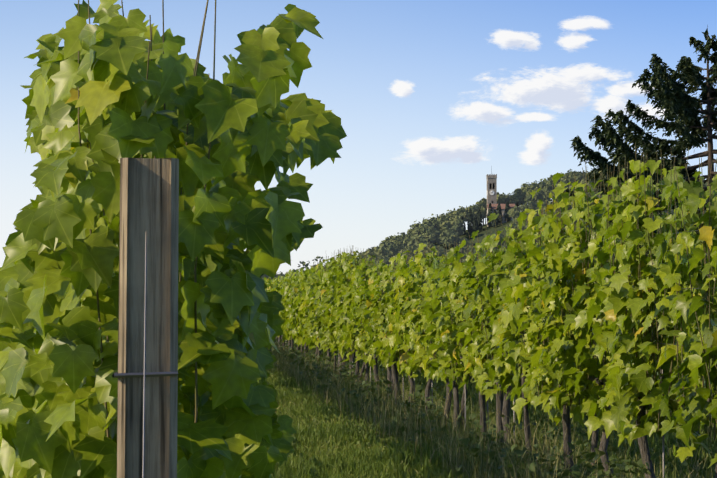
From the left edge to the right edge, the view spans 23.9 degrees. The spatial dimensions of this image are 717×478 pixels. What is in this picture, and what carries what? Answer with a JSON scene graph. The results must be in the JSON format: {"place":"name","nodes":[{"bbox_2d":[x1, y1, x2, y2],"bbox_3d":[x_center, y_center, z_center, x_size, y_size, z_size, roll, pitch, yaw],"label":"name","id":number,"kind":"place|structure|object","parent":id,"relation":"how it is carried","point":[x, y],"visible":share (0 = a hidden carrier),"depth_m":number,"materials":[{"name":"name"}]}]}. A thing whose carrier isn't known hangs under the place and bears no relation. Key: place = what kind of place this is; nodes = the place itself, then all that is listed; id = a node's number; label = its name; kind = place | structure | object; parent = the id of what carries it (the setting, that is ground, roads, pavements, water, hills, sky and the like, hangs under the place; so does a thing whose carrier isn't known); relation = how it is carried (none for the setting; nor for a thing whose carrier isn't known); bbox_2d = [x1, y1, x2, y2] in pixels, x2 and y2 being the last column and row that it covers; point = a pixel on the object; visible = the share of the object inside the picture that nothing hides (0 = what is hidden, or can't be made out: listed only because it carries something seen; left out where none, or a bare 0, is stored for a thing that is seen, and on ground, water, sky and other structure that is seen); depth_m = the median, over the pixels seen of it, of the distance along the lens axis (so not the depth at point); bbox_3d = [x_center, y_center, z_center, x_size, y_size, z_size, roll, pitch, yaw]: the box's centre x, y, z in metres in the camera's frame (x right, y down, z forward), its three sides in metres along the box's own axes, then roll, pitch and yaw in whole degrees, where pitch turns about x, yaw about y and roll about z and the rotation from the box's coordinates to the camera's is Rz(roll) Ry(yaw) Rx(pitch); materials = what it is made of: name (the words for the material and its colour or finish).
{"place":"outdoors","nodes":[
{"label":"outdoors","id":0,"kind":"place"},
{"bbox_2d":[0,0,716,273],"label":"sky","id":1,"kind":"structure","parent":0,"point":[428,96],"materials":[{"name":"blue"}]},
{"bbox_2d":[266,327,716,477],"bbox_3d":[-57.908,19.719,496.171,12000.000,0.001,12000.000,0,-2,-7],"label":"ground","id":2,"kind":"structure","parent":0,"point":[586,431],"depth_m":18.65,"materials":[{"name":"green plant"}]},
{"bbox_2d":[112,158,178,477],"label":"end post","id":3,"kind":"object","parent":2,"relation":"on","point":[146,374],"visible":1,"depth_m":4.33,"materials":[{"name":"brown wood"}]},
{"bbox_2d":[0,0,346,477],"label":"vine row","id":4,"kind":"object","parent":2,"relation":"on","point":[58,385],"depth_m":4.75,"materials":[{"name":"green plant"}]},
{"bbox_2d":[78,0,215,437],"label":"vine canes","id":5,"kind":"object","parent":4,"relation":"attached to","point":[196,258],"depth_m":4.89,"materials":[{"name":"plant"}]},
{"bbox_2d":[269,339,687,477],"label":"broadleaf weeds","id":6,"kind":"object","parent":2,"relation":"on","point":[596,454],"visible":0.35,"depth_m":15.76,"materials":[{"name":"green plant"}]},
{"bbox_2d":[263,160,716,477],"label":"vine row","id":7,"kind":"object","parent":2,"relation":"on","point":[611,298],"depth_m":12.80,"materials":[{"name":"green plant"}]},
{"bbox_2d":[314,143,716,441],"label":"vine shoots","id":8,"kind":"object","parent":7,"relation":"attached to","point":[632,329],"visible":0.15,"depth_m":11.46,"materials":[{"name":"green plant"}]},
{"bbox_2d":[409,257,716,414],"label":"leaves","id":9,"kind":"object","parent":2,"relation":"on","point":[694,329],"depth_m":20.91,"materials":[{"name":"green plant"}]},
{"bbox_2d":[432,190,705,274],"bbox_3d":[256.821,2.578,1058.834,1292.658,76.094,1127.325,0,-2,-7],"label":"hill terrain","id":10,"kind":"structure","parent":0,"point":[490,230],"depth_m":1072.10,"materials":[{"name":"green plant"}]},
{"bbox_2d":[261,167,707,279],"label":"hill forest","id":11,"kind":"object","parent":10,"relation":"on","point":[451,225],"materials":[{"name":"green plant"}]},
{"bbox_2d":[486,166,496,203],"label":"clock tower","id":12,"kind":"structure","parent":10,"relation":"on","point":[491,178],"depth_m":1098.83,"materials":[{"name":"stone"}]},
{"bbox_2d":[486,204,514,226],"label":"church building","id":13,"kind":"structure","parent":10,"relation":"on","point":[494,206],"depth_m":1090.38,"materials":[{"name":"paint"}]},
{"bbox_2d":[563,25,716,286],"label":"spruce","id":14,"kind":"object","parent":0,"point":[681,106],"depth_m":109.22,"materials":[{"name":"green plant"}]}
]}

